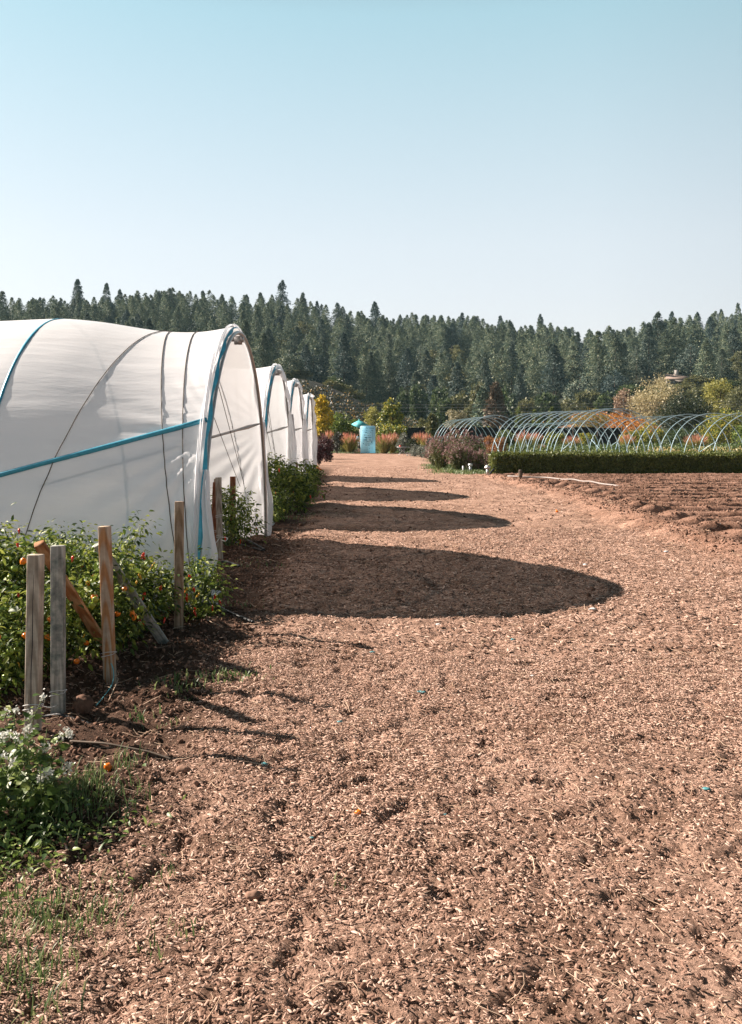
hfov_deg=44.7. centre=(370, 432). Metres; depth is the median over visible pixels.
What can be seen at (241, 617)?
drip hose
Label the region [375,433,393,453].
plume grass
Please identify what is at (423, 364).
forest conifer
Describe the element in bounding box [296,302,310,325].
forest conifer
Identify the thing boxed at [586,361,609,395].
forest conifer
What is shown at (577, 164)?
sky
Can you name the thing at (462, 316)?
forest conifer
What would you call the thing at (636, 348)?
forest conifer
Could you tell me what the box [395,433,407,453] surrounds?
dark shrub
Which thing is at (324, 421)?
autumn tree
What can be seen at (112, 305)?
forest conifer
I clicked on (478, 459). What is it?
purple flower bush
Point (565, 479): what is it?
irrigation hose
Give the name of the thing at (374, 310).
forest conifer
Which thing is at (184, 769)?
wood lump
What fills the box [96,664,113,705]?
cord
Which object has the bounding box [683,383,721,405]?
broadleaf tree
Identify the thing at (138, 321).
forest conifer
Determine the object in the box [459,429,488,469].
purple flower bush
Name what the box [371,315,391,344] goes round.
forest conifer
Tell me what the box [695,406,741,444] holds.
leafy tree
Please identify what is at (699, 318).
forest conifer
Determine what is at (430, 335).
forest
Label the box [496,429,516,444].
garden bush
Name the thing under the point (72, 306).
forest conifer
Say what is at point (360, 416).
vine row
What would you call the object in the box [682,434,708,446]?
plume grass
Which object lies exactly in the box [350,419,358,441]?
leafy tree
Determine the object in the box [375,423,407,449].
leafy tree
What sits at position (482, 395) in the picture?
young conifer
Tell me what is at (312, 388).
vine row
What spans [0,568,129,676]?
pepper plant
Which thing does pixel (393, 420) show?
vine row
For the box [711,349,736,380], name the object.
forest conifer
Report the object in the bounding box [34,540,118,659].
leaning board
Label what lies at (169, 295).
forest conifer
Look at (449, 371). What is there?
forest tree
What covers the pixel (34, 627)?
wooden post
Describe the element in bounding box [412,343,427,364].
forest tree
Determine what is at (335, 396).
vine row
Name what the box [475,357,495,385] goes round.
forest conifer
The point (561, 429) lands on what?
hoop frame
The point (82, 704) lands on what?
dirt clod
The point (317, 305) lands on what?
forest conifer
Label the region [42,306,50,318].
forest conifer
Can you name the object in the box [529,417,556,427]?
vine row
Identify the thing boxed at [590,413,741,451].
hoop frame
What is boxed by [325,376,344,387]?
broadleaf tree
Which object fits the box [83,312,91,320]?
forest conifer
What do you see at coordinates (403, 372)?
forest conifer
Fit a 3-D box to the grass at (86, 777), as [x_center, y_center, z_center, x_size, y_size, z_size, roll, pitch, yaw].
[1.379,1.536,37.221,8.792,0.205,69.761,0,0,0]
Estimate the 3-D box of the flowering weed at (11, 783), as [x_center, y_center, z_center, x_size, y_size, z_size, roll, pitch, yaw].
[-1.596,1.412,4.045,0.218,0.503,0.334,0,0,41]
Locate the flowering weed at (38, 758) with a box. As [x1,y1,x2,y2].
[1,705,73,798]
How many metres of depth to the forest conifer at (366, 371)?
219.17 m
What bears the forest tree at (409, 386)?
on the ground at (578, 512)
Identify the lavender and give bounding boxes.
[409,445,420,456]
[415,444,424,457]
[421,447,430,457]
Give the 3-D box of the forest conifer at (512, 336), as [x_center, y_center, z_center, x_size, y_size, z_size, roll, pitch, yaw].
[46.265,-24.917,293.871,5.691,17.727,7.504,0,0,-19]
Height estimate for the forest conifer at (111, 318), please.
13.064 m
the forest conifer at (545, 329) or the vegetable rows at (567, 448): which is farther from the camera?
the forest conifer at (545, 329)
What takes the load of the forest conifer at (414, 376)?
on the ground at (578, 512)
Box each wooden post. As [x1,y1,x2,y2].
[23,554,44,734]
[49,545,66,713]
[98,526,116,683]
[174,501,183,628]
[212,482,216,546]
[215,477,222,559]
[230,476,235,541]
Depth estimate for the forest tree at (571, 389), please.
202.94 m
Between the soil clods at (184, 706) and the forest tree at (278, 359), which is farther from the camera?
the forest tree at (278, 359)
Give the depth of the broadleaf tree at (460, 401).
174.77 m
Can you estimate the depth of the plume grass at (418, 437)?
71.80 m
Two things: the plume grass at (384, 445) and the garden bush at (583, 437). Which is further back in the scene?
the garden bush at (583, 437)
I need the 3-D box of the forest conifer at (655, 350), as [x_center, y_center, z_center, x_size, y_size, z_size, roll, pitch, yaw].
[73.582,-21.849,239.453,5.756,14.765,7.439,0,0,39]
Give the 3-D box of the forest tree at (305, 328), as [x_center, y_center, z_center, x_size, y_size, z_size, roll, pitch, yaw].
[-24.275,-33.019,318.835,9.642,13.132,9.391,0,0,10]
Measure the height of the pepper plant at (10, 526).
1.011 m
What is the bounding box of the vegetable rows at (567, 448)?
[446,442,741,452]
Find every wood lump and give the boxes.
[176,765,189,772]
[180,922,189,926]
[230,976,240,981]
[245,890,260,899]
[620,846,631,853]
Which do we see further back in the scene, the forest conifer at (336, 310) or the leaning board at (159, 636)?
the forest conifer at (336, 310)
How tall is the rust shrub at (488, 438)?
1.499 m
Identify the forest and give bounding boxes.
[0,287,741,406]
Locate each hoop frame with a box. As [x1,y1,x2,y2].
[434,415,527,449]
[492,408,662,452]
[515,421,619,447]
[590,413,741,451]
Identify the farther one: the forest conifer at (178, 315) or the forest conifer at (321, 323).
the forest conifer at (178, 315)
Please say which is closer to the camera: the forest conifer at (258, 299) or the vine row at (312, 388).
the vine row at (312, 388)
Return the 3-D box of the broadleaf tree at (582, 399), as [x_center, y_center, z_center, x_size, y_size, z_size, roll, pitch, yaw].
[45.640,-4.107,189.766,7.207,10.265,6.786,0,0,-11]
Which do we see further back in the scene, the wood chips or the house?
the house
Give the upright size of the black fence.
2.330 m
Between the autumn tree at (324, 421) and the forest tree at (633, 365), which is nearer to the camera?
the autumn tree at (324, 421)
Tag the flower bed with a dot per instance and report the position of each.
(630, 450)
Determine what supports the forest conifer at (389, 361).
on the ground at (578, 512)
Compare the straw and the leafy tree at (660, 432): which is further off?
the leafy tree at (660, 432)
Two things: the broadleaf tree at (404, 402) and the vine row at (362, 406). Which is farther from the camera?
the broadleaf tree at (404, 402)
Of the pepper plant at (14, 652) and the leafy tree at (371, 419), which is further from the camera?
the leafy tree at (371, 419)
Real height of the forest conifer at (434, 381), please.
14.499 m
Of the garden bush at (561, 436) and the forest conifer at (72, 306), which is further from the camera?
the forest conifer at (72, 306)
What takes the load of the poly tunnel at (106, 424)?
on the ground at (578, 512)
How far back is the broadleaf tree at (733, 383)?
197.80 m
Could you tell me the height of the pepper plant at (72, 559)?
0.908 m
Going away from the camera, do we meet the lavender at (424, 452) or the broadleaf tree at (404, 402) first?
the lavender at (424, 452)
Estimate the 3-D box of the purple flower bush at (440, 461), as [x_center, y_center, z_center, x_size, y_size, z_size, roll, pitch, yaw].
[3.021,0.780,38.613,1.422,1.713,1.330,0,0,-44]
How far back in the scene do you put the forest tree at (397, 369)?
276.26 m
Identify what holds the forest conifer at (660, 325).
on the ground at (578, 512)
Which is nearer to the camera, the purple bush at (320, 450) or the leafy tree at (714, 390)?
the purple bush at (320, 450)
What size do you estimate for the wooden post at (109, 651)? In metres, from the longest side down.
1.117 x 0.082 x 0.068 m
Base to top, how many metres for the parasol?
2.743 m
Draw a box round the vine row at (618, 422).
[598,410,631,432]
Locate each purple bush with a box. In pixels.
[317,433,331,446]
[317,442,325,465]
[319,437,333,461]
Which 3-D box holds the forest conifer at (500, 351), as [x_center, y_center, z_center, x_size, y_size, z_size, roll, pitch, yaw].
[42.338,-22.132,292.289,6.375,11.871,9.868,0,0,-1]
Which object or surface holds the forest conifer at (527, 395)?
on the ground at (578, 512)
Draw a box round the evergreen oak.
[648,387,716,435]
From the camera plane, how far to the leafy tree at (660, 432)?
101.37 m
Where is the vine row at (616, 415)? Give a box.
[610,412,647,431]
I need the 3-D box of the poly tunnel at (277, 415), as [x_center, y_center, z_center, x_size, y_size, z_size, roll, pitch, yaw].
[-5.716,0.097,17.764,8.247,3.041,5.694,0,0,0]
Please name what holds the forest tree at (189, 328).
on the ground at (578, 512)
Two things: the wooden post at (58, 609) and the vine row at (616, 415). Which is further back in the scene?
the vine row at (616, 415)
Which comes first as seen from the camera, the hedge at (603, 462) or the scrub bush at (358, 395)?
the hedge at (603, 462)
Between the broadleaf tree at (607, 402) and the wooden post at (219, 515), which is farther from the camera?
the broadleaf tree at (607, 402)
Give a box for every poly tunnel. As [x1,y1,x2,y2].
[0,318,272,606]
[256,363,296,525]
[285,378,308,473]
[302,393,317,467]
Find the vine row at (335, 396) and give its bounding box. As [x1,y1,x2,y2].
[311,392,352,401]
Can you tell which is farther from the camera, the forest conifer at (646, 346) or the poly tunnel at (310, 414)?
the forest conifer at (646, 346)
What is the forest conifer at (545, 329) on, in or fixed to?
on the ground at (578, 512)
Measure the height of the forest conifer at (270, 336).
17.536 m
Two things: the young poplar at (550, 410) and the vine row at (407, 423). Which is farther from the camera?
the vine row at (407, 423)
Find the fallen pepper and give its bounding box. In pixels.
[104,763,111,771]
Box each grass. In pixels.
[0,451,489,1023]
[322,431,333,438]
[339,433,349,451]
[341,431,358,452]
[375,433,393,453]
[386,432,399,452]
[411,432,423,446]
[420,433,430,445]
[513,430,534,446]
[530,431,544,445]
[561,436,582,445]
[618,433,636,444]
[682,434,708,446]
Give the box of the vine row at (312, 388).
[300,384,334,394]
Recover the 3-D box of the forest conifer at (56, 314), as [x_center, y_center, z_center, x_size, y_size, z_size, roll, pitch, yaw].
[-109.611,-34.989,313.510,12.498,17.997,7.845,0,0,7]
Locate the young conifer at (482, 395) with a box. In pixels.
[470,386,493,426]
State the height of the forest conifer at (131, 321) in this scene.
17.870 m
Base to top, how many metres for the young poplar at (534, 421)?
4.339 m
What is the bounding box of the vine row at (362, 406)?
[326,399,375,410]
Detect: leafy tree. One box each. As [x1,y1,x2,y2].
[329,412,354,448]
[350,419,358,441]
[362,406,384,442]
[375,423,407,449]
[411,417,428,427]
[424,412,438,440]
[443,408,470,427]
[565,406,610,427]
[635,422,666,443]
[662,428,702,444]
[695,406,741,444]
[699,377,741,429]
[719,383,741,435]
[730,424,741,444]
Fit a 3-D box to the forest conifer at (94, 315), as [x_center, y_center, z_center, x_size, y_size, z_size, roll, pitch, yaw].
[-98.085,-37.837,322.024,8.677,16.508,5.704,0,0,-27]
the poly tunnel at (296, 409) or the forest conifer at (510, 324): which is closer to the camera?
the poly tunnel at (296, 409)
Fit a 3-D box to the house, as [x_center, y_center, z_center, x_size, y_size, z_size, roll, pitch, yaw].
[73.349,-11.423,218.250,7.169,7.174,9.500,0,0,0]
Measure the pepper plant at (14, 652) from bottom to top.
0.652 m
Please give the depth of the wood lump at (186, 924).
2.91 m
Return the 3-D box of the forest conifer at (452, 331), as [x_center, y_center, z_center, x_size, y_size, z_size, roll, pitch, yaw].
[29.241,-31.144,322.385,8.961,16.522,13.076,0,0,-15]
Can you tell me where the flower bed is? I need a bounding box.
[574,446,741,452]
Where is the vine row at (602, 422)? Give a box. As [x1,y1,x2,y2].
[586,412,614,427]
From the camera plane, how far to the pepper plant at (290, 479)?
17.74 m
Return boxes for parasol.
[352,419,368,450]
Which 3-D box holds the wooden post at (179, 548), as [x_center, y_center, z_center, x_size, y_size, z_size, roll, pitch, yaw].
[-1.557,1.140,7.323,0.075,1.160,0.033,0,0,-6]
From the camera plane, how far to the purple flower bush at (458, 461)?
37.01 m
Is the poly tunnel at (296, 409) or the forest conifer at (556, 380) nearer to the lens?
the poly tunnel at (296, 409)
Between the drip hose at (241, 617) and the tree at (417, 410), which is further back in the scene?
the tree at (417, 410)
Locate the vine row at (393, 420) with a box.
[346,418,417,429]
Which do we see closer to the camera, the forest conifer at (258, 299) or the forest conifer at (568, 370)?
the forest conifer at (568, 370)
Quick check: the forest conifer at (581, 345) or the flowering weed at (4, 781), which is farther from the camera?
the forest conifer at (581, 345)
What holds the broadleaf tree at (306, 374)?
on the ground at (578, 512)
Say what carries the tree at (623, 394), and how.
on the ground at (578, 512)
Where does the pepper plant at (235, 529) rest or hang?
on the ground at (578, 512)
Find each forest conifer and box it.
[0,291,11,320]
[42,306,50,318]
[49,306,62,318]
[66,298,79,318]
[69,279,84,303]
[73,292,84,319]
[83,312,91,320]
[90,304,102,321]
[102,283,111,302]
[107,310,119,323]
[110,302,116,310]
[114,289,122,313]
[120,310,129,325]
[129,318,136,326]
[133,313,144,327]
[145,318,154,329]
[151,290,162,307]
[162,288,175,323]
[168,306,185,331]
[206,312,217,330]
[215,294,227,326]
[238,311,249,337]
[240,319,259,367]
[250,305,262,337]
[251,332,280,367]
[254,292,264,312]
[265,327,278,365]
[272,316,284,345]
[275,280,291,311]
[276,304,290,331]
[286,326,306,358]
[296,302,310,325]
[297,292,309,318]
[299,345,320,382]
[315,301,320,318]
[315,319,330,344]
[317,329,329,355]
[318,350,332,383]
[328,332,356,390]
[330,302,343,331]
[342,357,360,393]
[343,317,359,349]
[345,330,359,361]
[354,360,384,403]
[365,351,381,395]
[369,301,381,328]
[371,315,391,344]
[379,333,397,361]
[381,348,399,397]
[395,347,416,394]
[396,314,402,330]
[406,371,421,424]
[406,371,427,417]
[411,314,419,337]
[415,349,438,393]
[424,374,440,421]
[430,342,455,385]
[439,327,454,362]
[446,322,463,358]
[447,361,468,407]
[456,312,464,336]
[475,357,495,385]
[484,375,495,396]
[495,346,504,367]
[497,315,502,327]
[499,342,518,389]
[502,320,514,348]
[510,329,516,347]
[511,379,530,405]
[513,364,533,400]
[513,372,526,419]
[527,325,534,335]
[535,314,543,332]
[536,327,550,355]
[536,339,552,379]
[536,343,571,395]
[544,364,566,395]
[564,343,582,380]
[571,332,581,363]
[575,342,583,368]
[577,346,592,380]
[580,330,611,387]
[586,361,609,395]
[597,338,636,389]
[608,329,624,363]
[621,342,630,375]
[623,329,629,349]
[631,345,641,374]
[637,322,661,381]
[638,323,660,372]
[640,311,677,374]
[667,311,675,326]
[679,332,686,352]
[680,330,706,374]
[690,339,721,381]
[691,327,704,373]
[695,312,704,331]
[704,316,717,338]
[704,321,719,356]
[708,329,732,376]
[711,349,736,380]
[715,327,741,378]
[717,309,724,329]
[734,303,741,322]
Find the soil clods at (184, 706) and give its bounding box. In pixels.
[0,472,741,1023]
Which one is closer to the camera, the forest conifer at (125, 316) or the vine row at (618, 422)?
the vine row at (618, 422)
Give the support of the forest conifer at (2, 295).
on the ground at (578, 512)
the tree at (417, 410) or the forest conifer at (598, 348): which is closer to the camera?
the tree at (417, 410)
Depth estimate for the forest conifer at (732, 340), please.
228.61 m
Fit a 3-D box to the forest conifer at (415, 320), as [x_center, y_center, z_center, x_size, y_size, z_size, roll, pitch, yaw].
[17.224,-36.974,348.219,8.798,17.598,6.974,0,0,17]
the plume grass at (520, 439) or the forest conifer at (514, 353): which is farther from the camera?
the forest conifer at (514, 353)
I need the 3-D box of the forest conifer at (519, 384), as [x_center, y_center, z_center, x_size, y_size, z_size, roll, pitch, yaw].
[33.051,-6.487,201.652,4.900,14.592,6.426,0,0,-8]
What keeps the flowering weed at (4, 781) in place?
on the ground at (578, 512)
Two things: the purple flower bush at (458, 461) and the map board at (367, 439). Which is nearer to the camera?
the purple flower bush at (458, 461)
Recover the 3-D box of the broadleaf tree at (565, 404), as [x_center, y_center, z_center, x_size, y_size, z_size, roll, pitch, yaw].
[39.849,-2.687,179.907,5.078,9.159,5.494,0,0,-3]
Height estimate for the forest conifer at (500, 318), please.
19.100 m
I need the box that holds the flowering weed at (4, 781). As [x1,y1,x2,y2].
[0,729,29,816]
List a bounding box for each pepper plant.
[0,502,32,604]
[0,523,64,634]
[0,527,120,642]
[0,540,45,662]
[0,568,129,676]
[0,598,50,710]
[12,519,116,603]
[47,555,166,655]
[73,509,168,624]
[89,528,172,615]
[120,550,199,636]
[165,545,241,621]
[210,486,268,546]
[222,485,269,538]
[267,452,294,495]
[268,456,321,513]
[270,483,292,521]
[272,492,284,522]
[273,458,326,504]
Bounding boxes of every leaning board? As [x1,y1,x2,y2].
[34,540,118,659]
[94,543,168,643]
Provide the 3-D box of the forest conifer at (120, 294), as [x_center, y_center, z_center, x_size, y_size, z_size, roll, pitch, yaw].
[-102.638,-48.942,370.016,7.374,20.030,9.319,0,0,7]
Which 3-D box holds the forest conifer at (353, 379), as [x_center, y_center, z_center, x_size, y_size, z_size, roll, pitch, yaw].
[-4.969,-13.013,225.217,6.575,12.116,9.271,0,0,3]
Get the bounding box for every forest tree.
[181,320,201,331]
[273,352,298,372]
[275,336,289,355]
[277,349,305,378]
[292,320,315,344]
[303,349,330,382]
[366,342,378,353]
[392,358,405,382]
[403,381,428,404]
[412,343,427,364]
[419,349,437,375]
[440,366,467,393]
[443,374,468,397]
[449,345,466,363]
[460,360,475,380]
[471,346,495,370]
[492,357,512,382]
[561,372,598,408]
[594,351,613,366]
[599,369,629,401]
[624,351,650,379]
[674,343,704,375]
[728,351,741,377]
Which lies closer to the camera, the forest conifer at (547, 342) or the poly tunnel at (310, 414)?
the poly tunnel at (310, 414)
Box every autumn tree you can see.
[312,393,334,440]
[376,397,407,433]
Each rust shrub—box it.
[483,435,494,452]
[488,436,508,452]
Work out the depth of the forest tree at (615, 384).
200.06 m
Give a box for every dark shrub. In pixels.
[330,432,344,452]
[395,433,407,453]
[405,437,418,453]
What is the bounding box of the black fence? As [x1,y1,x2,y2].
[378,426,622,445]
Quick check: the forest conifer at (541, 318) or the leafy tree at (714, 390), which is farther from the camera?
the forest conifer at (541, 318)
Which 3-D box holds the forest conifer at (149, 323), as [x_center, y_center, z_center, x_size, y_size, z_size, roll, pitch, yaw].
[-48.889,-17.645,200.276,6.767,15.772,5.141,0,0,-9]
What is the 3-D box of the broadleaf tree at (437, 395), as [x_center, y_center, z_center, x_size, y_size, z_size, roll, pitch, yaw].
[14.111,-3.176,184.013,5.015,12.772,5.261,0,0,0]
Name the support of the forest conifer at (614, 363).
on the ground at (578, 512)
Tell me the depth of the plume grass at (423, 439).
69.81 m
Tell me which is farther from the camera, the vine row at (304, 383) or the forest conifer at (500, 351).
the forest conifer at (500, 351)
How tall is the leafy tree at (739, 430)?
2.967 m
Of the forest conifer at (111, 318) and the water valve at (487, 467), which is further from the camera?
the forest conifer at (111, 318)
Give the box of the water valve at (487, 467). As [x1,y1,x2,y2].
[484,465,494,474]
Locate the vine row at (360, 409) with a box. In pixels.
[319,407,383,417]
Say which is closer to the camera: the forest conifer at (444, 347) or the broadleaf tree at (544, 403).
the broadleaf tree at (544, 403)
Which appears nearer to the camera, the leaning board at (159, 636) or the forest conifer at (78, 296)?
the leaning board at (159, 636)
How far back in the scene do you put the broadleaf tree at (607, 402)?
185.01 m
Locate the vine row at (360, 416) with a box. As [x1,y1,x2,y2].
[330,413,418,427]
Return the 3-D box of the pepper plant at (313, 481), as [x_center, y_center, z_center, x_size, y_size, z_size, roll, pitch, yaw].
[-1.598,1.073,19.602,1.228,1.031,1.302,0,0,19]
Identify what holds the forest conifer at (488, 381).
on the ground at (578, 512)
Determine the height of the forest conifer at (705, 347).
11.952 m
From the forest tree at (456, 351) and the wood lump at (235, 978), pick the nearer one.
the wood lump at (235, 978)
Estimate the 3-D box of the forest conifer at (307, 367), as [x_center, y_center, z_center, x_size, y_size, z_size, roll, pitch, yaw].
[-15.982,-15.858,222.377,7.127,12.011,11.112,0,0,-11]
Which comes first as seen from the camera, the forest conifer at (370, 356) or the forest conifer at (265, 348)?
the forest conifer at (265, 348)
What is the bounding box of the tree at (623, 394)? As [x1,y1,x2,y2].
[612,388,633,416]
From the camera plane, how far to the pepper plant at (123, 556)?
7.15 m
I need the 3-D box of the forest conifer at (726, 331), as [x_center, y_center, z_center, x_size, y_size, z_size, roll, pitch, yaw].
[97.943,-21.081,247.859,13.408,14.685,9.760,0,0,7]
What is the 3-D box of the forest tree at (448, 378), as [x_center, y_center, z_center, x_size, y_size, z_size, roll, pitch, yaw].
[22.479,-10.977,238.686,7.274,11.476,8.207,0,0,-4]
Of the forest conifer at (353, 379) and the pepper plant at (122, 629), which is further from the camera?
the forest conifer at (353, 379)
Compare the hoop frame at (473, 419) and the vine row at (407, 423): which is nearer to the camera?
the hoop frame at (473, 419)
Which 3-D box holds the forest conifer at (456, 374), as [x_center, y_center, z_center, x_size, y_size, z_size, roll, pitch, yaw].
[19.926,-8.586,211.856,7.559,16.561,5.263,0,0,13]
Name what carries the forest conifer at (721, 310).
on the ground at (578, 512)
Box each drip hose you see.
[42,713,90,723]
[206,603,253,622]
[219,560,239,566]
[235,541,262,550]
[237,536,264,550]
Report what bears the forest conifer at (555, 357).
on the ground at (578, 512)
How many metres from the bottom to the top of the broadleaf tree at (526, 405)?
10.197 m
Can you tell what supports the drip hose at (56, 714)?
on the ground at (578, 512)
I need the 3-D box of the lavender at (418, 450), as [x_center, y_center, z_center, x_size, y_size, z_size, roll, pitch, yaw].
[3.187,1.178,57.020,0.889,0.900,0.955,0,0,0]
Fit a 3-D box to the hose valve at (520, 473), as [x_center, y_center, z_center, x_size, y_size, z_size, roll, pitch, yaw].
[4.688,1.303,28.302,0.140,0.296,0.134,0,0,0]
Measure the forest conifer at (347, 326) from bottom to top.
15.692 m
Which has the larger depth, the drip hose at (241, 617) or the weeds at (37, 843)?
the drip hose at (241, 617)
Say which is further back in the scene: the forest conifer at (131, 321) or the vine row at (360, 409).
the forest conifer at (131, 321)
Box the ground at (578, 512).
[0,354,741,1023]
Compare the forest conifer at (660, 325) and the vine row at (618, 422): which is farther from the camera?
the forest conifer at (660, 325)
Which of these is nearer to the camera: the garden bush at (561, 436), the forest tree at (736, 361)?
the garden bush at (561, 436)
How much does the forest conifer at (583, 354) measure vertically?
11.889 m
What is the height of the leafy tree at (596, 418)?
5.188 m
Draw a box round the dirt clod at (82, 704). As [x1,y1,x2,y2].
[71,694,93,714]
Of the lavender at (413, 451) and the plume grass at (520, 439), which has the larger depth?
the plume grass at (520, 439)
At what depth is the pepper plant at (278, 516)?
14.66 m
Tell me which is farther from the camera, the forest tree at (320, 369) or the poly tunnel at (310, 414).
the forest tree at (320, 369)
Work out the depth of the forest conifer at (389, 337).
289.52 m
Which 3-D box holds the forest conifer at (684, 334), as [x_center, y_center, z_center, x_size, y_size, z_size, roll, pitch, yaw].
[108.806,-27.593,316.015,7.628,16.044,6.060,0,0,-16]
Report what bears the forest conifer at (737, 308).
on the ground at (578, 512)
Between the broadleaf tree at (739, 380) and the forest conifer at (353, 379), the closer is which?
the broadleaf tree at (739, 380)
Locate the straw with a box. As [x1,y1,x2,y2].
[0,482,741,1023]
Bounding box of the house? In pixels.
[658,370,694,383]
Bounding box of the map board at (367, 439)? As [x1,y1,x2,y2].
[360,426,375,453]
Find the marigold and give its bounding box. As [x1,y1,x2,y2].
[316,466,325,474]
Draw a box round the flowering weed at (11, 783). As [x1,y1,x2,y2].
[0,688,57,794]
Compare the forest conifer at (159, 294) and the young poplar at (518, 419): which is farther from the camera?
the forest conifer at (159, 294)
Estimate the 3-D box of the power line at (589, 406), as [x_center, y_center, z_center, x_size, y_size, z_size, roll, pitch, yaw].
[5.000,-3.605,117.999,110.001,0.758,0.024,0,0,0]
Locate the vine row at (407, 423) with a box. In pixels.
[377,421,442,427]
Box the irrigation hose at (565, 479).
[507,475,619,485]
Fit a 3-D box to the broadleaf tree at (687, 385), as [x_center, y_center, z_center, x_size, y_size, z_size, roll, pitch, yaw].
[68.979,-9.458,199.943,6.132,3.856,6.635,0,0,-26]
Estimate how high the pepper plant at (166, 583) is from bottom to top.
0.676 m
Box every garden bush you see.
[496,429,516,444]
[543,431,567,445]
[577,432,600,444]
[617,429,647,445]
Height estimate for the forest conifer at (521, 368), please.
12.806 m
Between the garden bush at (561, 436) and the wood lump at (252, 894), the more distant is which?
the garden bush at (561, 436)
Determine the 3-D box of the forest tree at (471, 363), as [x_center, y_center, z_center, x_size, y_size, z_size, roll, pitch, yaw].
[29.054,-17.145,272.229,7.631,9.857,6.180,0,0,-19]
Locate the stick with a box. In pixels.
[70,740,171,760]
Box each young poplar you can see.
[514,407,522,427]
[530,409,540,426]
[545,406,556,427]
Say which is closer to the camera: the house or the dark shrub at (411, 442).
the dark shrub at (411, 442)
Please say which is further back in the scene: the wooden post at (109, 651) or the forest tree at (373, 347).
the forest tree at (373, 347)
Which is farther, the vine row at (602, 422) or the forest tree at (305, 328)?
the forest tree at (305, 328)
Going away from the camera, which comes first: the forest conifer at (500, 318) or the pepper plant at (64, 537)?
the pepper plant at (64, 537)
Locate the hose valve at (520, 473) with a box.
[518,469,522,478]
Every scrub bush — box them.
[323,379,339,388]
[334,382,354,393]
[349,389,365,400]
[370,402,385,411]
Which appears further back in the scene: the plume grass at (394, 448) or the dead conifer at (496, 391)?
the dead conifer at (496, 391)
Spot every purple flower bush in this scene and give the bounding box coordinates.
[422,436,447,466]
[426,432,455,468]
[442,439,476,469]
[444,427,472,456]
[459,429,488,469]
[467,449,489,471]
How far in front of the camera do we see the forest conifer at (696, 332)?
250.53 m
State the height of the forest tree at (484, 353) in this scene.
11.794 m
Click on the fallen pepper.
(108, 766)
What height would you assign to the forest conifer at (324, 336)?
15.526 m
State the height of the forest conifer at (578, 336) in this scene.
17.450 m
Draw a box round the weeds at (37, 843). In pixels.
[0,752,185,924]
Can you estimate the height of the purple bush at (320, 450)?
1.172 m
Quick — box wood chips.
[0,466,741,1023]
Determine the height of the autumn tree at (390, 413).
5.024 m
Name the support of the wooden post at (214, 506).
on the ground at (578, 512)
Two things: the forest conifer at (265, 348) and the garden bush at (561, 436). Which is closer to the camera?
the garden bush at (561, 436)
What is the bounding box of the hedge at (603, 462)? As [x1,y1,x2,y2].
[486,448,741,473]
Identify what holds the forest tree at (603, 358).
on the ground at (578, 512)
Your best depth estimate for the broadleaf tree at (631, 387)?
193.81 m
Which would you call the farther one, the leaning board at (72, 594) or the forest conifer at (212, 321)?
the forest conifer at (212, 321)
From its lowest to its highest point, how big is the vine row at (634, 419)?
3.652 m
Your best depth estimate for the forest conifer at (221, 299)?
345.73 m
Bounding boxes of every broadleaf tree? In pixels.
[285,369,312,379]
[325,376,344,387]
[395,387,410,416]
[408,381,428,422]
[428,387,449,423]
[435,396,455,426]
[450,392,469,423]
[462,400,477,426]
[467,379,488,424]
[501,384,516,427]
[514,398,538,426]
[534,391,561,426]
[558,397,581,425]
[571,389,601,414]
[592,390,620,422]
[614,383,645,408]
[641,386,662,395]
[653,388,679,398]
[672,382,695,393]
[683,375,712,386]
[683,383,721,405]
[718,380,741,388]
[729,377,741,383]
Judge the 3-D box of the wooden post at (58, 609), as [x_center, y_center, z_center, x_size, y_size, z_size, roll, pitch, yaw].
[-1.778,1.181,5.128,0.087,1.078,0.067,0,0,-6]
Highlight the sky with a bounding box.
[0,0,741,342]
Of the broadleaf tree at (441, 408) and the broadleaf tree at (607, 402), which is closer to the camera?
the broadleaf tree at (441, 408)
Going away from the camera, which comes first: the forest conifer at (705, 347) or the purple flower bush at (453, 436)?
the purple flower bush at (453, 436)
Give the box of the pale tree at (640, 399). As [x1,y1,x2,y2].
[622,373,686,428]
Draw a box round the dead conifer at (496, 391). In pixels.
[481,381,508,427]
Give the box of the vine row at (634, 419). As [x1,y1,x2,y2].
[624,413,660,431]
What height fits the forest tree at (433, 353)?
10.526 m
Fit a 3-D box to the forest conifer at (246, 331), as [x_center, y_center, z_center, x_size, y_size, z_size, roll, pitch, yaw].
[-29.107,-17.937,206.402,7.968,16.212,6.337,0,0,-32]
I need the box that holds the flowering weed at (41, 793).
[8,755,75,818]
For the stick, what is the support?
on the ground at (578, 512)
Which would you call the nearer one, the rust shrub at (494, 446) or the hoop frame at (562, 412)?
the hoop frame at (562, 412)
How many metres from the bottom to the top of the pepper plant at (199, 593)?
0.652 m
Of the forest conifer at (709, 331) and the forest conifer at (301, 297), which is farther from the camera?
the forest conifer at (301, 297)
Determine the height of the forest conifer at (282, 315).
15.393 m
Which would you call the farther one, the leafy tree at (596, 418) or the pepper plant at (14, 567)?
the leafy tree at (596, 418)
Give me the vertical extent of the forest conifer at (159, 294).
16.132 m
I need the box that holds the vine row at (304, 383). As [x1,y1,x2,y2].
[299,379,309,387]
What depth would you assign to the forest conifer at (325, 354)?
252.20 m
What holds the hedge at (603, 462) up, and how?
on the ground at (578, 512)
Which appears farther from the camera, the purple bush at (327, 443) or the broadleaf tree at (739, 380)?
the broadleaf tree at (739, 380)
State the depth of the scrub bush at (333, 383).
185.17 m
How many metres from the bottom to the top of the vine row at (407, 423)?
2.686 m

